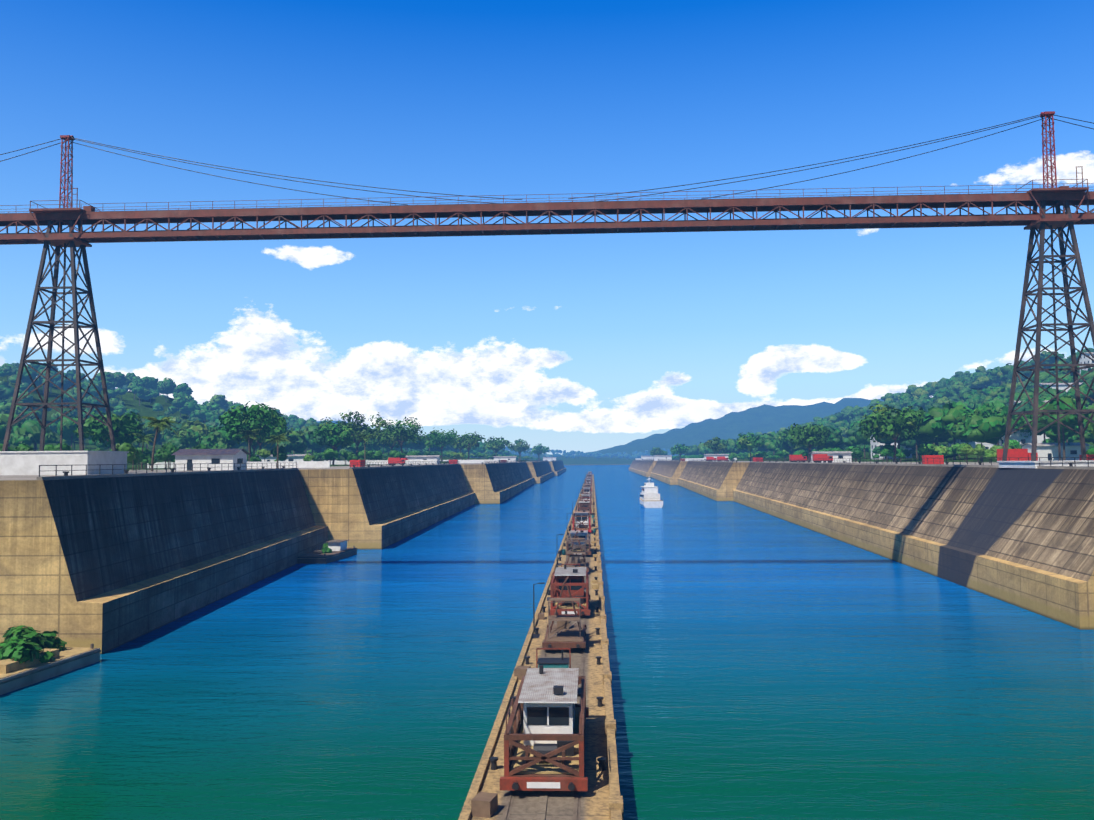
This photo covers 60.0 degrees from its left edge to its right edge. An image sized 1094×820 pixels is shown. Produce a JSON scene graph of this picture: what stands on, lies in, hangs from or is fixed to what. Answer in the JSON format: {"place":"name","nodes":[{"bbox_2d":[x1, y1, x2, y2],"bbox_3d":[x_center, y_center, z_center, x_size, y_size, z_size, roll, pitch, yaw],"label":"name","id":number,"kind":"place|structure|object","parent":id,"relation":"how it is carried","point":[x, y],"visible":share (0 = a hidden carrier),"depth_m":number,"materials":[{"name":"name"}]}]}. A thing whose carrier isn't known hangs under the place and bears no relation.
{"place":"outdoors","nodes":[
{"label":"outdoors","id":0,"kind":"place"},
{"bbox_2d":[0,135,128,474],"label":"bridge tower","id":1,"kind":"structure","parent":0,"point":[20,462],"depth_m":126.84,"materials":[{"name":"brown metal"}]},
{"bbox_2d":[172,449,250,470],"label":"building","id":2,"kind":"structure","parent":0,"point":[188,458],"depth_m":176.84,"materials":[{"name":"white paint"}]},
{"bbox_2d":[0,363,513,459],"bbox_3d":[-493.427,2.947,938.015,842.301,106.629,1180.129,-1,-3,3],"label":"forest hill","id":3,"kind":"structure","parent":0,"point":[67,434],"depth_m":706.77,"materials":[{"name":"green plant"}]},
{"bbox_2d":[0,363,451,451],"bbox_3d":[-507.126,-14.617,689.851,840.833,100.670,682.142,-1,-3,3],"label":"forest leaves","id":4,"kind":"object","parent":3,"relation":"on","point":[34,429],"visible":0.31,"depth_m":527.97,"materials":[{"name":"green plant"}]},
{"bbox_2d":[493,456,516,461],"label":"white building","id":5,"kind":"structure","parent":0,"point":[508,458],"depth_m":696.66,"materials":[{"name":"paint"}]},
{"bbox_2d":[0,465,1093,819],"bbox_3d":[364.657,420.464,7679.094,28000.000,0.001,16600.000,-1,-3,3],"label":"water","id":6,"kind":"structure","parent":0,"point":[766,667],"depth_m":69.24,"materials":[{"name":"blue liquid"}]},
{"bbox_2d":[0,643,100,694],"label":"concrete ledge","id":7,"kind":"object","parent":6,"relation":"in","point":[15,675],"visible":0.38,"depth_m":73.22,"materials":[{"name":"concrete"}]},
{"bbox_2d":[0,635,54,662],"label":"dock bush","id":8,"kind":"object","parent":7,"relation":"on","point":[18,648],"visible":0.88,"depth_m":72.52,"materials":[{"name":"green plant"}]},
{"bbox_2d":[2,625,66,650],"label":"dock bush","id":9,"kind":"object","parent":7,"relation":"on","point":[48,639],"visible":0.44,"depth_m":77.59,"materials":[{"name":"green plant"}]},
{"bbox_2d":[297,540,357,563],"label":"boat","id":10,"kind":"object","parent":6,"relation":"in","point":[340,549],"depth_m":160.16,"materials":[{"name":"grey metal"}]},
{"bbox_2d":[321,547,331,553],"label":"bush","id":11,"kind":"object","parent":10,"relation":"on","point":[327,550],"visible":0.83,"depth_m":160.58,"materials":[{"name":"green plant"}]},
{"bbox_2d":[458,474,622,819],"bbox_3d":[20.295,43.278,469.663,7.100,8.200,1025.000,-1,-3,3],"label":"pier","id":12,"kind":"structure","parent":6,"relation":"in","point":[601,798],"depth_m":51.72,"materials":[{"name":"concrete"}]},
{"bbox_2d":[471,472,597,817],"bbox_3d":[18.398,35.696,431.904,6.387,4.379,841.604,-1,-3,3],"label":"pier clutter","id":13,"kind":"object","parent":12,"relation":"on","point":[484,804],"visible":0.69,"depth_m":41.22,"materials":[{"name":"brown wood"}]},
{"bbox_2d":[500,665,588,790],"bbox_3d":[0.135,15.772,48.809,3.950,3.700,13.200,-1,-3,3],"label":"locomotive","id":14,"kind":"object","parent":12,"relation":"on","point":[544,733],"visible":1,"depth_m":46.12,"materials":[{"name":"red paint"}]},
{"bbox_2d":[536,648,570,667],"bbox_3d":[0.423,16.864,60.968,2.220,3.040,1.620,-1,-3,3],"label":"generator set","id":15,"kind":"object","parent":12,"relation":"on","point":[562,662],"visible":0.23,"depth_m":60.93,"materials":[{"name":"teal metal"}]},
{"bbox_2d":[542,576,585,649],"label":"service wagon","id":16,"kind":"object","parent":12,"relation":"on","point":[562,633],"visible":0.98,"depth_m":76.69,"materials":[{"name":"brown metal"}]},
{"bbox_2d":[550,564,589,615],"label":"locomotive","id":17,"kind":"object","parent":12,"relation":"on","point":[576,583],"visible":0.88,"depth_m":94.10,"materials":[{"name":"red paint"}]},
{"bbox_2d":[565,531,588,570],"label":"service wagon","id":18,"kind":"object","parent":12,"relation":"on","point":[582,562],"visible":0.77,"depth_m":128.09,"materials":[{"name":"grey metal"}]},
{"bbox_2d":[567,528,590,555],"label":"locomotive","id":19,"kind":"object","parent":12,"relation":"on","point":[582,534],"visible":0.83,"depth_m":151.77,"materials":[{"name":"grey metal"}]},
{"bbox_2d":[573,509,590,532],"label":"locomotive","id":20,"kind":"object","parent":12,"relation":"on","point":[580,519],"visible":0.77,"depth_m":198.18,"materials":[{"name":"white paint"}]},
{"bbox_2d":[578,500,591,513],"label":"locomotive","id":21,"kind":"object","parent":12,"relation":"on","point":[586,504],"visible":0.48,"depth_m":262.91,"materials":[{"name":"red paint"}]},
{"bbox_2d":[580,494,591,503],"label":"locomotive","id":22,"kind":"object","parent":12,"relation":"on","point":[588,497],"visible":0.52,"depth_m":320.80,"materials":[{"name":"red paint"}]},
{"bbox_2d":[582,486,591,496],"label":"locomotive","id":23,"kind":"object","parent":12,"relation":"on","point":[587,489],"visible":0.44,"depth_m":381.76,"materials":[{"name":"white paint"}]},
{"bbox_2d":[585,478,591,485],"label":"locomotive","id":24,"kind":"object","parent":12,"relation":"on","point":[587,480],"visible":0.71,"depth_m":545.73,"materials":[{"name":"red paint"}]},
{"bbox_2d":[640,476,662,507],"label":"white yacht","id":25,"kind":"object","parent":6,"relation":"on","point":[649,496],"visible":0.94,"depth_m":328.77,"materials":[{"name":"paint"}]},
{"bbox_2d":[0,371,1093,469],"bbox_3d":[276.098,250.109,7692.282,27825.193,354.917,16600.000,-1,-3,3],"label":"terrain","id":26,"kind":"structure","parent":0,"point":[764,418],"depth_m":4538.02,"materials":[{"name":"green plant"}]},
{"bbox_2d":[73,409,145,448],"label":"tree","id":27,"kind":"object","parent":26,"relation":"on","point":[124,427],"visible":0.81,"depth_m":234.69,"materials":[{"name":"green plant"}]},
{"bbox_2d":[130,433,157,468],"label":"palm","id":28,"kind":"object","parent":26,"relation":"on","point":[144,439],"visible":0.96,"depth_m":217.57,"materials":[{"name":"green plant"}]},
{"bbox_2d":[233,429,260,461],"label":"palm","id":29,"kind":"object","parent":26,"relation":"on","point":[249,433],"visible":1,"depth_m":239.26,"materials":[{"name":"green plant"}]},
{"bbox_2d":[230,440,268,453],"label":"tree","id":30,"kind":"object","parent":26,"relation":"on","point":[252,445],"visible":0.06,"depth_m":354.65,"materials":[{"name":"green plant"}]},
{"bbox_2d":[218,401,287,458],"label":"tree","id":31,"kind":"object","parent":26,"relation":"on","point":[257,416],"visible":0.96,"depth_m":258.64,"materials":[{"name":"green plant"}]},
{"bbox_2d":[227,406,293,449],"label":"tree","id":32,"kind":"object","parent":26,"relation":"on","point":[278,431],"visible":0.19,"depth_m":300.42,"materials":[{"name":"green plant"}]},
{"bbox_2d":[0,443,542,470],"bbox_3d":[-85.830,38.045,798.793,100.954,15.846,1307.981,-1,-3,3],"label":"bank shrubs","id":33,"kind":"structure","parent":26,"relation":"on","point":[328,454],"depth_m":311.95,"materials":[{"name":"green plant"}]},
{"bbox_2d":[0,442,493,462],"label":"shrub leaves","id":34,"kind":"object","parent":33,"relation":"on","point":[162,448],"visible":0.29,"depth_m":262.27,"materials":[{"name":"green plant"}]},
{"bbox_2d":[0,461,565,653],"bbox_3d":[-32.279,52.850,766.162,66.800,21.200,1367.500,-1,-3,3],"label":"canal wall","id":35,"kind":"structure","parent":26,"relation":"on","point":[105,564],"depth_m":109.97,"materials":[{"name":"concrete"}]},
{"bbox_2d":[137,416,179,470],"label":"palm","id":36,"kind":"object","parent":35,"relation":"on","point":[157,423],"visible":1,"depth_m":162.74,"materials":[{"name":"green plant"}]},
{"bbox_2d":[147,460,329,467],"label":"white wall","id":37,"kind":"structure","parent":35,"relation":"on","point":[311,464],"depth_m":232.50,"materials":[{"name":"paint"}]},
{"bbox_2d":[264,433,289,468],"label":"palm","id":38,"kind":"object","parent":35,"relation":"on","point":[280,438],"visible":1,"depth_m":205.93,"materials":[{"name":"green plant"}]},
{"bbox_2d":[350,460,364,466],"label":"container","id":39,"kind":"object","parent":35,"relation":"on","point":[354,462],"visible":0.92,"depth_m":250.63,"materials":[{"name":"red metal"}]},
{"bbox_2d":[354,434,374,465],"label":"palm","id":40,"kind":"object","parent":35,"relation":"on","point":[365,438],"visible":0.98,"depth_m":301.82,"materials":[{"name":"green plant"}]},
{"bbox_2d":[388,458,405,464],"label":"truck","id":41,"kind":"object","parent":35,"relation":"on","point":[396,461],"visible":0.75,"depth_m":330.69,"materials":[{"name":"red metal"}]},
{"bbox_2d":[405,455,440,463],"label":"white building","id":42,"kind":"structure","parent":35,"relation":"on","point":[426,457],"depth_m":417.98,"materials":[{"name":"paint"}]},
{"bbox_2d":[440,459,496,462],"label":"building","id":43,"kind":"structure","parent":35,"relation":"on","point":[471,461],"depth_m":558.17,"materials":[{"name":"paint"}]},
{"bbox_2d":[453,432,485,458],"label":"tree","id":44,"kind":"object","parent":35,"relation":"on","point":[468,441],"visible":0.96,"depth_m":600.52,"materials":[{"name":"green plant"}]},
{"bbox_2d":[528,443,548,460],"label":"tree","id":45,"kind":"object","parent":35,"relation":"on","point":[538,450],"visible":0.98,"depth_m":1125.78,"materials":[{"name":"green plant"}]},
{"bbox_2d":[36,457,1093,479],"bbox_3d":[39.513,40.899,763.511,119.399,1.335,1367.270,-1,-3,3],"label":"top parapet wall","id":46,"kind":"structure","parent":35,"relation":"on","point":[55,477],"depth_m":137.07,"materials":[{"name":"concrete"}]},
{"bbox_2d":[63,460,1073,475],"bbox_3d":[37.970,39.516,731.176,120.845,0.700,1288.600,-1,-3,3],"label":"shipping containers","id":47,"kind":"object","parent":35,"relation":"on","point":[172,470],"depth_m":161.26,"materials":[{"name":"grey metal"}]},
{"bbox_2d":[256,454,311,461],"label":"white building","id":48,"kind":"structure","parent":26,"relation":"on","point":[291,457],"depth_m":299.79,"materials":[{"name":"paint"}]},
{"bbox_2d":[308,422,353,464],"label":"tree","id":49,"kind":"object","parent":26,"relation":"on","point":[330,436],"visible":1,"depth_m":335.81,"materials":[{"name":"green plant"}]},
{"bbox_2d":[316,417,353,449],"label":"tree","id":50,"kind":"object","parent":26,"relation":"on","point":[321,424],"visible":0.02,"depth_m":423.92,"materials":[{"name":"green plant"}]},
{"bbox_2d":[323,411,389,455],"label":"tree","id":51,"kind":"object","parent":26,"relation":"on","point":[356,425],"visible":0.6,"depth_m":393.57,"materials":[{"name":"green plant"}]},
{"bbox_2d":[363,428,378,449],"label":"tree","id":52,"kind":"object","parent":26,"relation":"on","point":[371,440],"visible":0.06,"depth_m":508.53,"materials":[{"name":"green plant"}]},
{"bbox_2d":[324,459,432,464],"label":"white wall","id":53,"kind":"structure","parent":26,"relation":"on","point":[375,462],"depth_m":359.92,"materials":[{"name":"paint"}]},
{"bbox_2d":[374,425,404,456],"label":"tree","id":54,"kind":"object","parent":26,"relation":"on","point":[388,443],"visible":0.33,"depth_m":482.50,"materials":[{"name":"green plant"}]},
{"bbox_2d":[377,416,426,452],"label":"tree","id":55,"kind":"object","parent":26,"relation":"on","point":[405,434],"visible":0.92,"depth_m":439.11,"materials":[{"name":"green plant"}]},
{"bbox_2d":[423,427,456,461],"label":"tree","id":56,"kind":"object","parent":26,"relation":"on","point":[441,440],"visible":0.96,"depth_m":529.92,"materials":[{"name":"green plant"}]},
{"bbox_2d":[450,435,473,459],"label":"tree","id":57,"kind":"object","parent":26,"relation":"on","point":[460,448],"visible":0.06,"depth_m":651.28,"materials":[{"name":"green plant"}]},
{"bbox_2d":[481,437,512,455],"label":"tree","id":58,"kind":"object","parent":26,"relation":"on","point":[493,445],"visible":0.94,"depth_m":728.29,"materials":[{"name":"green plant"}]},
{"bbox_2d":[484,436,509,453],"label":"tree","id":59,"kind":"object","parent":26,"relation":"on","point":[493,438],"visible":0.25,"depth_m":812.07,"materials":[{"name":"green plant"}]},
{"bbox_2d":[509,441,529,460],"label":"tree","id":60,"kind":"object","parent":26,"relation":"on","point":[519,447],"visible":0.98,"depth_m":909.10,"materials":[{"name":"green plant"}]},
{"bbox_2d":[514,439,529,459],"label":"tree","id":61,"kind":"object","parent":26,"relation":"on","point":[519,440],"visible":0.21,"depth_m":1008.87,"materials":[{"name":"green plant"}]},
{"bbox_2d":[712,438,727,452],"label":"tree","id":62,"kind":"object","parent":26,"relation":"on","point":[724,442],"visible":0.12,"depth_m":732.16,"materials":[{"name":"green plant"}]},
{"bbox_2d":[773,428,793,454],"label":"tree","id":63,"kind":"object","parent":26,"relation":"on","point":[779,440],"visible":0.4,"depth_m":551.78,"materials":[{"name":"green plant"}]},
{"bbox_2d":[784,423,832,459],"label":"tree","id":64,"kind":"object","parent":26,"relation":"on","point":[803,446],"visible":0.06,"depth_m":443.81,"materials":[{"name":"green plant"}]},
{"bbox_2d":[788,422,831,459],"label":"tree","id":65,"kind":"object","parent":26,"relation":"on","point":[804,436],"visible":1,"depth_m":381.11,"materials":[{"name":"green plant"}]},
{"bbox_2d":[629,460,1093,629],"bbox_3d":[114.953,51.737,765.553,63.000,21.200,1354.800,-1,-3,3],"label":"canal wall","id":66,"kind":"structure","parent":26,"relation":"on","point":[1023,538],"depth_m":133.69,"materials":[{"name":"concrete"}]},
{"bbox_2d":[650,447,665,454],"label":"tree","id":67,"kind":"object","parent":66,"relation":"on","point":[658,451],"visible":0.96,"depth_m":1089.98,"materials":[{"name":"green plant"}]},
{"bbox_2d":[671,443,690,458],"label":"tree","id":68,"kind":"object","parent":66,"relation":"on","point":[679,449],"visible":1,"depth_m":853.30,"materials":[{"name":"green plant"}]},
{"bbox_2d":[682,458,736,460],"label":"building","id":69,"kind":"structure","parent":66,"relation":"on","point":[688,459],"depth_m":712.71,"materials":[{"name":"paint"}]},
{"bbox_2d":[706,457,716,460],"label":"truck","id":70,"kind":"object","parent":66,"relation":"on","point":[710,458],"visible":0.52,"depth_m":553.60,"materials":[{"name":"red metal"}]},
{"bbox_2d":[703,437,726,453],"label":"tree","id":71,"kind":"object","parent":66,"relation":"on","point":[715,445],"visible":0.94,"depth_m":630.86,"materials":[{"name":"green plant"}]},
{"bbox_2d":[717,456,727,460],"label":"truck","id":72,"kind":"object","parent":66,"relation":"on","point":[722,458],"visible":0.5,"depth_m":513.64,"materials":[{"name":"red metal"}]},
{"bbox_2d":[736,432,765,460],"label":"tree","id":73,"kind":"object","parent":66,"relation":"on","point":[750,441],"visible":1,"depth_m":510.15,"materials":[{"name":"green plant"}]},
{"bbox_2d":[753,457,762,461],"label":"container","id":74,"kind":"object","parent":66,"relation":"on","point":[758,459],"visible":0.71,"depth_m":398.09,"materials":[{"name":"red metal"}]},
{"bbox_2d":[789,455,806,461],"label":"truck","id":75,"kind":"object","parent":66,"relation":"on","point":[796,457],"visible":0.81,"depth_m":338.94,"materials":[{"name":"red metal"}]},
{"bbox_2d":[812,454,832,462],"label":"truck","id":76,"kind":"object","parent":66,"relation":"on","point":[821,457],"visible":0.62,"depth_m":294.17,"materials":[{"name":"red metal"}]},
{"bbox_2d":[922,455,943,463],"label":"container","id":77,"kind":"object","parent":66,"relation":"on","point":[938,459],"visible":0.92,"depth_m":187.62,"materials":[{"name":"red metal"}]},
{"bbox_2d":[997,449,1037,462],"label":"truck","id":78,"kind":"object","parent":66,"relation":"on","point":[1014,454],"visible":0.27,"depth_m":154.60,"materials":[{"name":"red metal"}]},
{"bbox_2d":[1079,454,1093,459],"bbox_3d":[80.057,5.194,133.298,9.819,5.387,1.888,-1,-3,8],"label":"truck","id":79,"kind":"object","parent":66,"relation":"on","point":[1089,455],"visible":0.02,"depth_m":132.84,"materials":[{"name":"red metal"}]},
{"bbox_2d":[672,436,1093,462],"bbox_3d":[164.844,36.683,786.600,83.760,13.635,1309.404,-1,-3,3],"label":"shrubs","id":80,"kind":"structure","parent":26,"relation":"on","point":[921,449],"depth_m":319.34,"materials":[{"name":"green plant"}]},
{"bbox_2d":[858,401,925,461],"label":"tree","id":81,"kind":"object","parent":26,"relation":"on","point":[880,424],"visible":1,"depth_m":290.66,"materials":[{"name":"green plant"}]},
{"bbox_2d":[865,405,924,460],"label":"tree","id":82,"kind":"object","parent":26,"relation":"on","point":[899,436],"visible":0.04,"depth_m":337.44,"materials":[{"name":"green plant"}]},
{"bbox_2d":[962,406,1031,445],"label":"tree","id":83,"kind":"object","parent":26,"relation":"on","point":[979,411],"visible":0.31,"depth_m":291.32,"materials":[{"name":"green plant"}]},
{"bbox_2d":[1083,407,1093,434],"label":"tree","id":84,"kind":"object","parent":26,"relation":"on","point":[1091,426],"visible":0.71,"depth_m":207.52,"materials":[{"name":"green plant"}]},
{"bbox_2d":[0,0,1093,454],"label":"sky","id":85,"kind":"structure","parent":0,"point":[584,343],"materials":[{"name":"blue"}]},
{"bbox_2d":[543,457,556,460],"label":"building","id":86,"kind":"structure","parent":0,"point":[549,458],"depth_m":1294.34,"materials":[{"name":"white paint"}]},
{"bbox_2d":[503,446,683,459],"bbox_3d":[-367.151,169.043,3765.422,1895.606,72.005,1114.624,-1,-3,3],"label":"trees","id":87,"kind":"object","parent":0,"point":[572,454],"materials":[{"name":"green plant"}]},
{"bbox_2d":[641,456,653,459],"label":"building","id":88,"kind":"structure","parent":0,"point":[646,457],"depth_m":1317.91,"materials":[{"name":"white paint"}]},
{"bbox_2d":[653,455,671,460],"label":"building","id":89,"kind":"structure","parent":0,"point":[665,457],"depth_m":988.95,"materials":[{"name":"white paint"}]},
{"bbox_2d":[704,454,728,458],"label":"building","id":90,"kind":"structure","parent":0,"point":[714,455],"depth_m":590.38,"materials":[{"name":"white paint"}]},
{"bbox_2d":[618,378,946,459],"bbox_3d":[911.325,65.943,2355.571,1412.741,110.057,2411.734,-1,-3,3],"label":"forest hill","id":91,"kind":"structure","parent":0,"point":[755,434],"depth_m":1271.45,"materials":[{"name":"green plant"}]},
{"bbox_2d":[810,451,852,461],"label":"building","id":92,"kind":"structure","parent":0,"point":[840,454],"depth_m":321.09,"materials":[{"name":"white paint"}]},
{"bbox_2d":[678,348,1093,460],"bbox_3d":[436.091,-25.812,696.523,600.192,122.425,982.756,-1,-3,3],"label":"forest hill","id":93,"kind":"structure","parent":0,"point":[928,433],"depth_m":539.62,"materials":[{"name":"green plant"}]},
{"bbox_2d":[699,350,1093,452],"bbox_3d":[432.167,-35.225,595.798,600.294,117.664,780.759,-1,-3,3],"label":"forest leaves","id":94,"kind":"object","parent":93,"relation":"on","point":[956,413],"visible":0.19,"depth_m":441.01,"materials":[{"name":"green plant"}]},
{"bbox_2d":[870,434,911,457],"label":"hill building","id":95,"kind":"structure","parent":0,"point":[874,444],"depth_m":388.44,"materials":[{"name":"white paint"}]},
{"bbox_2d":[949,440,992,448],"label":"hill building","id":96,"kind":"structure","parent":0,"point":[986,445],"depth_m":358.71,"materials":[{"name":"white paint"}]},
{"bbox_2d":[993,428,1048,458],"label":"hill building","id":97,"kind":"structure","parent":0,"point":[1021,439],"depth_m":288.12,"materials":[{"name":"white paint"}]},
{"bbox_2d":[997,111,1093,467],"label":"bridge tower","id":98,"kind":"structure","parent":0,"point":[1039,226],"depth_m":121.77,"materials":[{"name":"brown metal"}]},
{"bbox_2d":[0,183,1093,244],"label":"bridge truss","id":99,"kind":"object","parent":98,"relation":"attached to","point":[639,207],"visible":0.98,"depth_m":125.43,"materials":[{"name":"brown metal"}]},
{"bbox_2d":[0,114,1093,204],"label":"suspension cables","id":100,"kind":"object","parent":98,"relation":"attached to","point":[568,198],"visible":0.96,"depth_m":125.79,"materials":[{"name":"grey metal"}]},
{"bbox_2d":[1018,443,1092,460],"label":"hill building","id":101,"kind":"structure","parent":0,"point":[1051,449],"depth_m":237.23,"materials":[{"name":"white paint"}]},
{"bbox_2d":[1032,383,1081,391],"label":"hill building","id":102,"kind":"structure","parent":0,"point":[1062,386],"depth_m":453.37,"materials":[{"name":"white paint"}]},
{"bbox_2d":[1079,352,1093,373],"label":"hill building","id":103,"kind":"structure","parent":0,"point":[1084,359],"depth_m":546.39,"materials":[{"name":"white paint"}]}
]}

